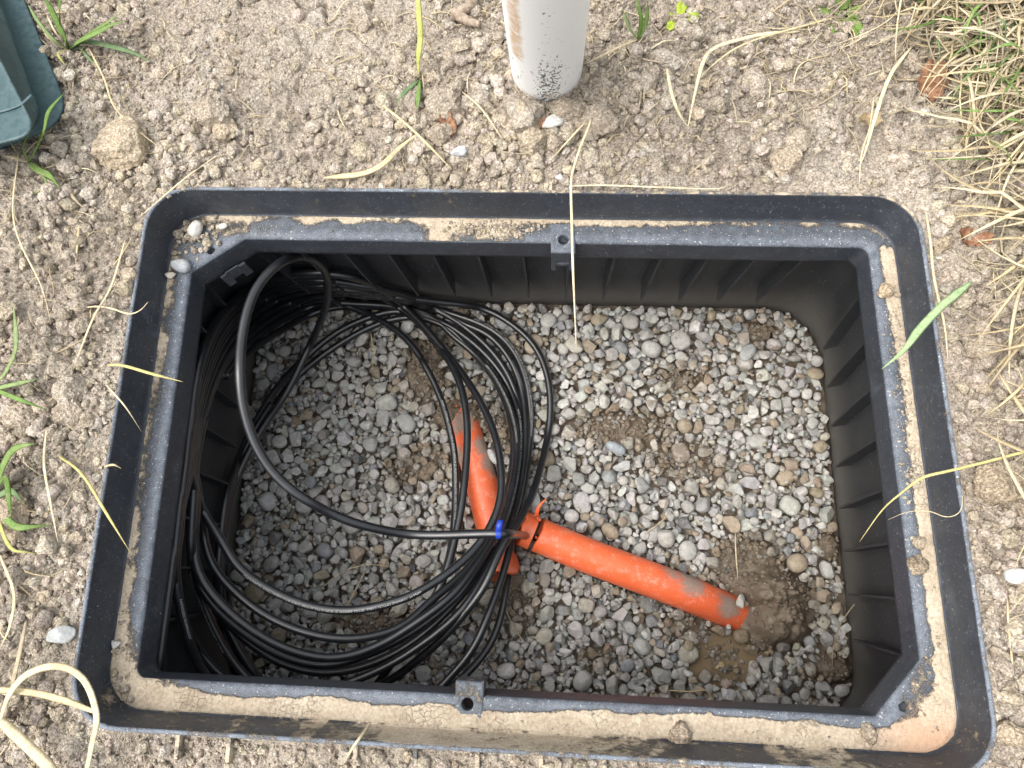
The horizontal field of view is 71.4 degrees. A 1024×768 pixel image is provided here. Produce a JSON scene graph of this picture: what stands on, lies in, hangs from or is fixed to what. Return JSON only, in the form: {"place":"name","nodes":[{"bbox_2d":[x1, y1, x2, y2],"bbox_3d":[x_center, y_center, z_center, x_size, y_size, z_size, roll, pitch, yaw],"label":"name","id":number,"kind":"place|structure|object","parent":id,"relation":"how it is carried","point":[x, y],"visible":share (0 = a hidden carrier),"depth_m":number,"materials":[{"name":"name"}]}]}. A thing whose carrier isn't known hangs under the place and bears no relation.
{"place":"outdoors","nodes":[
{"label":"outdoors","id":0,"kind":"place"},
{"bbox_2d":[0,0,1023,767],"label":"ground","id":1,"kind":"structure","parent":0,"point":[284,88],"depth_m":0.94,"materials":[{"name":"soil"}]},
{"bbox_2d":[0,555,15,647],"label":"straw","id":2,"kind":"object","parent":1,"relation":"on","point":[13,594],"visible":1,"depth_m":0.80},
{"bbox_2d":[0,493,29,533],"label":"soil clod","id":3,"kind":"object","parent":1,"relation":"on","point":[20,513],"visible":0.76,"depth_m":0.83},
{"bbox_2d":[4,621,26,714],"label":"straw","id":4,"kind":"object","parent":1,"relation":"on","point":[17,661],"visible":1,"depth_m":0.77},
{"bbox_2d":[1,402,38,428],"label":"soil clod","id":5,"kind":"object","parent":1,"relation":"on","point":[18,414],"visible":0.99,"depth_m":0.86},
{"bbox_2d":[0,303,45,409],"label":"grass tuft","id":6,"kind":"object","parent":1,"relation":"on","point":[16,383],"visible":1,"depth_m":0.85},
{"bbox_2d":[0,443,50,555],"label":"grass tuft","id":7,"kind":"object","parent":1,"relation":"on","point":[8,491],"visible":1,"depth_m":0.82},
{"bbox_2d":[0,716,57,767],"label":"straw","id":8,"kind":"object","parent":1,"relation":"on","point":[29,747],"visible":1,"depth_m":0.76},
{"bbox_2d":[12,153,50,322],"bbox_3d":[-0.628,-0.195,0.926,0.017,0.028,0.254,-21,75,-2],"label":"straw","id":9,"kind":"object","parent":1,"relation":"on","point":[18,238],"visible":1,"depth_m":0.91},
{"bbox_2d":[0,0,63,148],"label":"plastic lid","id":10,"kind":"object","parent":1,"relation":"on","point":[30,92],"visible":0.98,"depth_m":0.97,"materials":[{"name":"plastic"}]},
{"bbox_2d":[3,94,62,193],"bbox_3d":[-0.608,-0.309,0.919,0.135,0.090,0.088,-26,75,-4],"label":"grass tuft","id":11,"kind":"object","parent":1,"relation":"on","point":[43,173],"visible":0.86,"depth_m":0.94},
{"bbox_2d":[0,687,91,712],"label":"straw","id":12,"kind":"object","parent":1,"relation":"on","point":[54,697],"visible":1,"depth_m":0.76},
{"bbox_2d":[0,662,99,767],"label":"straw","id":13,"kind":"object","parent":1,"relation":"on","point":[80,676],"visible":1,"depth_m":0.75,"materials":[{"name":"plant"}]},
{"bbox_2d":[42,430,57,540],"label":"straw","id":14,"kind":"object","parent":1,"relation":"on","point":[46,479],"visible":1,"depth_m":0.82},
{"bbox_2d":[44,352,74,378],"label":"soil clod","id":15,"kind":"object","parent":1,"relation":"on","point":[58,366],"visible":0.96,"depth_m":0.88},
{"bbox_2d":[46,625,75,642],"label":"pebble","id":16,"kind":"object","parent":1,"relation":"on","point":[63,634],"visible":1,"depth_m":0.81,"materials":[{"name":"stone"}]},
{"bbox_2d":[51,398,83,427],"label":"soil clod","id":17,"kind":"object","parent":1,"relation":"on","point":[70,414],"visible":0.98,"depth_m":0.87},
{"bbox_2d":[51,371,88,405],"bbox_3d":[-0.548,0.007,0.882,0.040,0.036,0.048,25,78,9],"label":"soil clod","id":18,"kind":"object","parent":1,"relation":"on","point":[65,390],"visible":0.99,"depth_m":0.87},
{"bbox_2d":[28,0,152,67],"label":"grass tuft","id":19,"kind":"object","parent":1,"relation":"on","point":[101,28],"visible":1,"depth_m":0.99,"materials":[{"name":"plant"}]},
{"bbox_2d":[73,241,124,368],"bbox_3d":[-0.524,-0.098,0.906,0.018,0.021,0.195,11,76,6],"label":"straw","id":20,"kind":"object","parent":1,"relation":"on","point":[102,302],"visible":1,"depth_m":0.90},
{"bbox_2d":[90,115,149,171],"bbox_3d":[-0.530,-0.326,0.963,0.076,0.042,0.072,1,75,4],"label":"soil clod","id":21,"kind":"object","parent":1,"relation":"on","point":[119,142],"visible":1,"depth_m":0.95,"materials":[{"name":"soil"}]},
{"bbox_2d":[109,187,131,207],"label":"soil clod","id":22,"kind":"object","parent":1,"relation":"on","point":[119,197],"visible":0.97,"depth_m":0.94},
{"bbox_2d":[87,46,166,150],"bbox_3d":[-0.539,-0.391,0.972,0.021,0.021,0.216,-38,76,-7],"label":"straw","id":23,"kind":"object","parent":1,"relation":"on","point":[110,98],"visible":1,"depth_m":0.97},
{"bbox_2d":[129,193,141,206],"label":"soil clod","id":24,"kind":"object","parent":1,"relation":"on","point":[134,198],"visible":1,"depth_m":0.95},
{"bbox_2d":[141,155,217,215],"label":"straw","id":25,"kind":"object","parent":1,"relation":"on","point":[171,189],"visible":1,"depth_m":0.94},
{"bbox_2d":[193,95,232,127],"bbox_3d":[-0.405,-0.367,0.966,0.052,0.042,0.040,1,75,4],"label":"soil clod","id":26,"kind":"object","parent":1,"relation":"on","point":[209,111],"visible":0.98,"depth_m":0.95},
{"bbox_2d":[212,116,239,142],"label":"soil clod","id":27,"kind":"object","parent":1,"relation":"on","point":[222,132],"visible":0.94,"depth_m":0.96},
{"bbox_2d":[348,2,373,32],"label":"soil clod","id":28,"kind":"object","parent":1,"relation":"on","point":[361,16],"visible":0.99,"depth_m":1.00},
{"bbox_2d":[323,134,415,178],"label":"straw","id":29,"kind":"object","parent":1,"relation":"on","point":[387,159],"visible":1,"depth_m":0.94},
{"bbox_2d":[396,0,422,110],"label":"wild grass","id":30,"kind":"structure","parent":1,"relation":"on","point":[418,8],"depth_m":0.94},
{"bbox_2d":[382,105,451,169],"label":"straw","id":31,"kind":"object","parent":1,"relation":"on","point":[413,130],"visible":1,"depth_m":0.94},
{"bbox_2d":[430,122,454,147],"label":"soil clod","id":32,"kind":"object","parent":1,"relation":"on","point":[441,133],"visible":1,"depth_m":0.95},
{"bbox_2d":[439,111,455,136],"bbox_3d":[-0.086,-0.346,0.951,0.022,0.025,0.029,1,75,4],"label":"dead leaf","id":33,"kind":"object","parent":32,"relation":"on","point":[450,120],"visible":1,"depth_m":0.95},
{"bbox_2d":[424,85,465,125],"bbox_3d":[-0.089,-0.379,0.958,0.056,0.045,0.063,1,75,4],"label":"soil clod","id":34,"kind":"object","parent":1,"relation":"on","point":[442,101],"visible":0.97,"depth_m":0.94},
{"bbox_2d":[450,146,465,155],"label":"pebble","id":35,"kind":"object","parent":1,"relation":"on","point":[459,151],"visible":1,"depth_m":0.93,"materials":[{"name":"stone"}]},
{"bbox_2d":[449,0,480,27],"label":"dry root","id":36,"kind":"object","parent":1,"relation":"on","point":[460,13],"visible":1,"depth_m":0.98,"materials":[{"name":"beige plant"}]},
{"bbox_2d":[470,89,490,112],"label":"soil clod","id":37,"kind":"object","parent":1,"relation":"on","point":[480,97],"visible":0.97,"depth_m":0.95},
{"bbox_2d":[462,91,501,137],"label":"straw","id":38,"kind":"object","parent":1,"relation":"on","point":[480,107],"visible":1,"depth_m":0.94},
{"bbox_2d":[0,0,1023,767],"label":"straw litter","id":39,"kind":"object","parent":1,"relation":"on","point":[802,60],"visible":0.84,"depth_m":0.94,"materials":[{"name":"plant"}]},
{"bbox_2d":[501,92,545,132],"bbox_3d":[0.016,-0.362,0.951,0.063,0.045,0.063,1,75,4],"label":"soil clod","id":40,"kind":"object","parent":1,"relation":"on","point":[524,114],"visible":0.91,"depth_m":0.94,"materials":[{"name":"soil"}]},
{"bbox_2d":[517,125,548,155],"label":"soil clod","id":41,"kind":"object","parent":1,"relation":"on","point":[532,140],"visible":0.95,"depth_m":0.93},
{"bbox_2d":[72,180,996,767],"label":"utility vault","id":42,"kind":"object","parent":1,"relation":"on","point":[820,266],"visible":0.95,"depth_m":0.92,"materials":[{"name":"black plastic"}]},
{"bbox_2d":[58,456,130,552],"bbox_3d":[-0.494,0.140,0.854,0.016,0.034,0.143,-38,76,-7],"label":"straw","id":43,"kind":"object","parent":42,"relation":"on","point":[78,470],"visible":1,"depth_m":0.84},
{"bbox_2d":[74,302,147,314],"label":"straw","id":44,"kind":"object","parent":42,"relation":"on","point":[120,311],"visible":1,"depth_m":0.90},
{"bbox_2d":[111,640,120,648],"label":"pebble","id":45,"kind":"object","parent":42,"relation":"on","point":[114,644],"visible":1,"depth_m":0.86,"materials":[{"name":"stone"}]},
{"bbox_2d":[106,385,141,431],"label":"straw","id":46,"kind":"object","parent":42,"relation":"on","point":[118,398],"visible":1,"depth_m":0.88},
{"bbox_2d":[107,363,181,381],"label":"straw","id":47,"kind":"object","parent":42,"relation":"on","point":[139,370],"visible":1,"depth_m":0.88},
{"bbox_2d":[165,272,175,278],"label":"pebble","id":48,"kind":"object","parent":42,"relation":"on","point":[170,275],"visible":1,"depth_m":0.98,"materials":[{"name":"stone"}]},
{"bbox_2d":[170,259,190,272],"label":"pebble","id":49,"kind":"object","parent":42,"relation":"on","point":[181,265],"visible":1,"depth_m":0.97,"materials":[{"name":"stone"}]},
{"bbox_2d":[187,220,202,236],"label":"pebble","id":50,"kind":"object","parent":42,"relation":"on","point":[195,228],"visible":1,"depth_m":0.99,"materials":[{"name":"stone"}]},
{"bbox_2d":[157,253,553,686],"bbox_3d":[-0.134,0.129,1.109,0.747,0.450,0.713,1,75,4],"label":"cable coil","id":51,"kind":"object","parent":42,"relation":"in","point":[234,338],"visible":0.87,"depth_m":1.14,"materials":[{"name":"plastic"}]},
{"bbox_2d":[346,722,370,758],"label":"straw","id":52,"kind":"object","parent":42,"relation":"on","point":[357,741],"visible":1,"depth_m":0.74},
{"bbox_2d":[110,215,951,745],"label":"ledge crumbs","id":53,"kind":"object","parent":42,"relation":"on","point":[206,243],"visible":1,"depth_m":0.92,"materials":[{"name":"soil"}]},
{"bbox_2d":[230,297,851,706],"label":"gravel","id":54,"kind":"structure","parent":42,"relation":"in","point":[732,485],"depth_m":1.32,"materials":[{"name":"gravel"}]},
{"bbox_2d":[340,569,365,615],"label":"straw","id":55,"kind":"object","parent":54,"relation":"on","point":[350,599],"visible":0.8,"depth_m":1.27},
{"bbox_2d":[320,564,392,589],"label":"straw","id":56,"kind":"object","parent":54,"relation":"on","point":[351,568],"visible":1,"depth_m":1.28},
{"bbox_2d":[487,449,496,464],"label":"pebble","id":57,"kind":"object","parent":54,"relation":"on","point":[491,455],"visible":0.81,"depth_m":1.32,"materials":[{"name":"stone"}]},
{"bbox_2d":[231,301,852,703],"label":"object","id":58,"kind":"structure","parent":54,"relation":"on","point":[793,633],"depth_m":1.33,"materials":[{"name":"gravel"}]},
{"bbox_2d":[452,404,519,580],"bbox_3d":[-0.056,0.196,1.339,0.065,0.096,0.341,-16,75,-1],"label":"orange conduit","id":59,"kind":"object","parent":58,"relation":"on","point":[482,487],"visible":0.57,"depth_m":1.31,"materials":[{"name":"plastic"}]},
{"bbox_2d":[516,499,747,629],"bbox_3d":[0.254,0.342,1.270,0.507,0.248,0.088,21,77,9],"label":"orange conduit","id":60,"kind":"object","parent":58,"relation":"on","point":[636,574],"visible":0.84,"depth_m":1.22,"materials":[{"name":"plastic"}]},
{"bbox_2d":[736,594,744,608],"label":"pebble","id":61,"kind":"object","parent":60,"relation":"on","point":[740,601],"visible":1,"depth_m":1.22,"materials":[{"name":"stone"}]},
{"bbox_2d":[678,621,768,699],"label":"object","id":62,"kind":"structure","parent":58,"relation":"on","point":[699,665],"depth_m":1.25,"materials":[{"name":"soil"}]},
{"bbox_2d":[540,313,556,327],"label":"pebble","id":63,"kind":"object","parent":54,"relation":"on","point":[548,320],"visible":1,"depth_m":1.39,"materials":[{"name":"stone"}]},
{"bbox_2d":[564,334,582,353],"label":"pebble","id":64,"kind":"object","parent":54,"relation":"on","point":[571,343],"visible":0.98,"depth_m":1.37,"materials":[{"name":"stone"}]},
{"bbox_2d":[344,323,851,682],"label":"mud crumbs","id":65,"kind":"object","parent":54,"relation":"on","point":[794,611],"visible":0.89,"depth_m":1.27,"materials":[{"name":"soil"}]},
{"bbox_2d":[832,605,853,664],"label":"straw","id":66,"kind":"object","parent":65,"relation":"on","point":[837,633],"visible":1,"depth_m":1.19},
{"bbox_2d":[606,441,625,454],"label":"pebble","id":67,"kind":"object","parent":54,"relation":"on","point":[615,448],"visible":1,"depth_m":1.32,"materials":[{"name":"stone"}]},
{"bbox_2d":[668,689,710,699],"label":"straw","id":68,"kind":"object","parent":54,"relation":"on","point":[692,691],"visible":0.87,"depth_m":1.20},
{"bbox_2d":[713,661,725,669],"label":"pebble","id":69,"kind":"object","parent":54,"relation":"on","point":[722,664],"visible":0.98,"depth_m":1.24,"materials":[{"name":"stone"}]},
{"bbox_2d":[739,344,755,360],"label":"pebble","id":70,"kind":"object","parent":54,"relation":"on","point":[747,352],"visible":1,"depth_m":1.35,"materials":[{"name":"stone"}]},
{"bbox_2d":[569,183,726,188],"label":"straw","id":71,"kind":"object","parent":42,"relation":"on","point":[645,186],"visible":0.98,"depth_m":0.91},
{"bbox_2d":[667,719,693,743],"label":"soil clod","id":72,"kind":"object","parent":42,"relation":"on","point":[680,732],"visible":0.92,"depth_m":0.79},
{"bbox_2d":[860,722,877,745],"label":"soil clod","id":73,"kind":"object","parent":42,"relation":"on","point":[868,734],"visible":1,"depth_m":0.79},
{"bbox_2d":[876,282,895,297],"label":"soil clod","id":74,"kind":"object","parent":42,"relation":"on","point":[885,290],"visible":1,"depth_m":0.91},
{"bbox_2d":[906,554,929,575],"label":"soil clod","id":75,"kind":"object","parent":42,"relation":"on","point":[918,564],"visible":1,"depth_m":0.83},
{"bbox_2d":[911,536,925,549],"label":"soil clod","id":76,"kind":"object","parent":42,"relation":"on","point":[918,542],"visible":1,"depth_m":0.83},
{"bbox_2d":[888,489,962,519],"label":"straw","id":77,"kind":"object","parent":42,"relation":"on","point":[939,514],"visible":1,"depth_m":0.80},
{"bbox_2d":[882,282,971,368],"bbox_3d":[0.488,-0.073,0.839,0.152,0.023,0.013,-43,77,-8],"label":"green blade","id":78,"kind":"object","parent":42,"relation":"on","point":[932,315],"visible":1,"depth_m":0.83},
{"bbox_2d":[502,0,589,101],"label":"marker post","id":79,"kind":"object","parent":1,"relation":"on","point":[546,40],"visible":0.98,"depth_m":0.79,"materials":[{"name":"white plastic"}]},
{"bbox_2d":[542,114,563,127],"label":"pebble","id":80,"kind":"object","parent":1,"relation":"on","point":[552,120],"visible":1,"depth_m":0.94,"materials":[{"name":"stone"}]},
{"bbox_2d":[546,130,563,156],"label":"soil clod","id":81,"kind":"object","parent":1,"relation":"on","point":[554,143],"visible":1,"depth_m":0.94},
{"bbox_2d":[549,95,583,126],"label":"soil clod","id":82,"kind":"object","parent":1,"relation":"on","point":[567,109],"visible":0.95,"depth_m":0.94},
{"bbox_2d":[553,123,584,156],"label":"straw","id":83,"kind":"object","parent":1,"relation":"on","point":[573,134],"visible":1,"depth_m":0.93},
{"bbox_2d":[570,121,590,349],"bbox_3d":[0.082,-0.208,0.913,0.023,0.065,0.325,4,75,4],"label":"straw","id":84,"kind":"object","parent":1,"relation":"on","point":[571,203],"visible":1,"depth_m":0.89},
{"bbox_2d":[575,102,619,138],"bbox_3d":[0.114,-0.350,0.948,0.059,0.040,0.054,1,75,4],"label":"soil clod","id":85,"kind":"object","parent":1,"relation":"on","point":[603,119],"visible":0.95,"depth_m":0.93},
{"bbox_2d":[587,0,648,62],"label":"wild grass","id":86,"kind":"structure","parent":1,"relation":"on","point":[642,26],"depth_m":0.94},
{"bbox_2d":[639,70,659,93],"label":"soil clod","id":87,"kind":"object","parent":1,"relation":"on","point":[647,77],"visible":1,"depth_m":0.94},
{"bbox_2d":[653,48,680,72],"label":"soil clod","id":88,"kind":"object","parent":1,"relation":"on","point":[666,58],"visible":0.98,"depth_m":0.95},
{"bbox_2d":[666,68,686,125],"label":"straw","id":89,"kind":"object","parent":1,"relation":"on","point":[672,93],"visible":1,"depth_m":0.92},
{"bbox_2d":[666,1,699,30],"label":"weed seedling","id":90,"kind":"object","parent":1,"relation":"on","point":[681,8],"visible":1,"depth_m":0.97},
{"bbox_2d":[687,30,799,126],"bbox_3d":[0.286,-0.424,0.932,0.206,0.027,0.058,-41,77,-7],"label":"straw","id":91,"kind":"object","parent":1,"relation":"on","point":[706,56],"visible":1,"depth_m":0.93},
{"bbox_2d":[743,67,766,99],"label":"soil clod","id":92,"kind":"object","parent":1,"relation":"on","point":[758,83],"visible":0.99,"depth_m":0.93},
{"bbox_2d":[694,17,832,85],"bbox_3d":[0.330,-0.448,0.942,0.208,0.015,0.018,-26,75,-4],"label":"straw","id":93,"kind":"object","parent":1,"relation":"on","point":[735,48],"visible":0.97,"depth_m":0.94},
{"bbox_2d":[769,143,802,175],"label":"soil clod","id":94,"kind":"object","parent":1,"relation":"on","point":[787,160],"visible":1,"depth_m":0.90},
{"bbox_2d":[784,127,811,151],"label":"soil clod","id":95,"kind":"object","parent":1,"relation":"on","point":[800,138],"visible":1,"depth_m":0.91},
{"bbox_2d":[813,0,869,34],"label":"weed seedling","id":96,"kind":"object","parent":1,"relation":"on","point":[857,27],"visible":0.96,"depth_m":0.95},
{"bbox_2d":[859,97,874,183],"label":"straw","id":97,"kind":"object","parent":1,"relation":"on","point":[866,138],"visible":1,"depth_m":0.90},
{"bbox_2d":[858,111,882,126],"bbox_3d":[0.454,-0.335,0.904,0.030,0.023,0.022,1,75,4],"label":"dead leaf","id":98,"kind":"object","parent":1,"relation":"on","point":[864,118],"visible":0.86,"depth_m":0.91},
{"bbox_2d":[859,46,912,167],"bbox_3d":[0.474,-0.364,0.907,0.017,0.030,0.191,25,78,9],"label":"straw","id":99,"kind":"object","parent":1,"relation":"on","point":[886,84],"visible":1,"depth_m":0.90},
{"bbox_2d":[898,151,913,172],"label":"soil clod","id":100,"kind":"object","parent":1,"relation":"on","point":[905,161],"visible":1,"depth_m":0.89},
{"bbox_2d":[917,58,949,103],"bbox_3d":[0.541,-0.389,0.917,0.040,0.019,0.056,1,75,4],"label":"dead leaf","id":101,"kind":"object","parent":1,"relation":"on","point":[933,94],"visible":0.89,"depth_m":0.92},
{"bbox_2d":[925,210,947,358],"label":"straw","id":102,"kind":"object","parent":1,"relation":"on","point":[933,269],"visible":1,"depth_m":0.86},
{"bbox_2d":[859,452,1023,541],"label":"straw","id":103,"kind":"object","parent":1,"relation":"on","point":[951,470],"visible":1,"depth_m":0.78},
{"bbox_2d":[933,234,953,253],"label":"soil clod","id":104,"kind":"object","parent":1,"relation":"on","point":[943,244],"visible":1,"depth_m":0.87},
{"bbox_2d":[886,0,1023,167],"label":"dry grass","id":105,"kind":"structure","parent":1,"relation":"on","point":[972,16],"depth_m":0.89,"materials":[{"name":"plant"}]},
{"bbox_2d":[953,412,968,425],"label":"soil clod","id":106,"kind":"object","parent":1,"relation":"on","point":[960,418],"visible":1,"depth_m":0.82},
{"bbox_2d":[963,478,973,494],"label":"soil clod","id":107,"kind":"object","parent":1,"relation":"on","point":[968,487],"visible":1,"depth_m":0.80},
{"bbox_2d":[959,226,993,246],"bbox_3d":[0.562,-0.178,0.868,0.036,0.020,0.026,1,75,4],"label":"dead leaf","id":108,"kind":"object","parent":1,"relation":"on","point":[963,232],"visible":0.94,"depth_m":0.87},
{"bbox_2d":[974,551,992,566],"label":"soil clod","id":109,"kind":"object","parent":1,"relation":"on","point":[983,558],"visible":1,"depth_m":0.78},
{"bbox_2d":[964,332,1005,360],"bbox_3d":[0.552,-0.042,0.835,0.040,0.029,0.033,25,78,9],"label":"soil clod","id":110,"kind":"object","parent":1,"relation":"on","point":[973,350],"visible":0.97,"depth_m":0.83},
{"bbox_2d":[972,459,1018,504],"bbox_3d":[0.536,0.108,0.794,0.043,0.039,0.053,1,75,4],"label":"soil clod","id":111,"kind":"object","parent":1,"relation":"on","point":[993,483],"visible":0.95,"depth_m":0.78,"materials":[{"name":"soil"}]},
{"bbox_2d":[986,146,1018,162],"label":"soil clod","id":112,"kind":"object","parent":1,"relation":"on","point":[1007,149],"visible":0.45,"depth_m":0.88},
{"bbox_2d":[996,720,1023,747],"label":"soil clod","id":113,"kind":"object","parent":1,"relation":"on","point":[1010,733],"visible":1,"depth_m":0.73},
{"bbox_2d":[1007,599,1012,664],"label":"straw","id":114,"kind":"object","parent":1,"relation":"on","point":[1009,634],"visible":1,"depth_m":0.76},
{"bbox_2d":[1004,568,1023,583],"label":"pebble","id":115,"kind":"object","parent":1,"relation":"on","point":[1018,577],"visible":0.98,"depth_m":0.76,"materials":[{"name":"stone"}]},
{"bbox_2d":[1014,473,1023,492],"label":"soil clod","id":116,"kind":"object","parent":1,"relation":"on","point":[1019,480],"visible":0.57,"depth_m":0.79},
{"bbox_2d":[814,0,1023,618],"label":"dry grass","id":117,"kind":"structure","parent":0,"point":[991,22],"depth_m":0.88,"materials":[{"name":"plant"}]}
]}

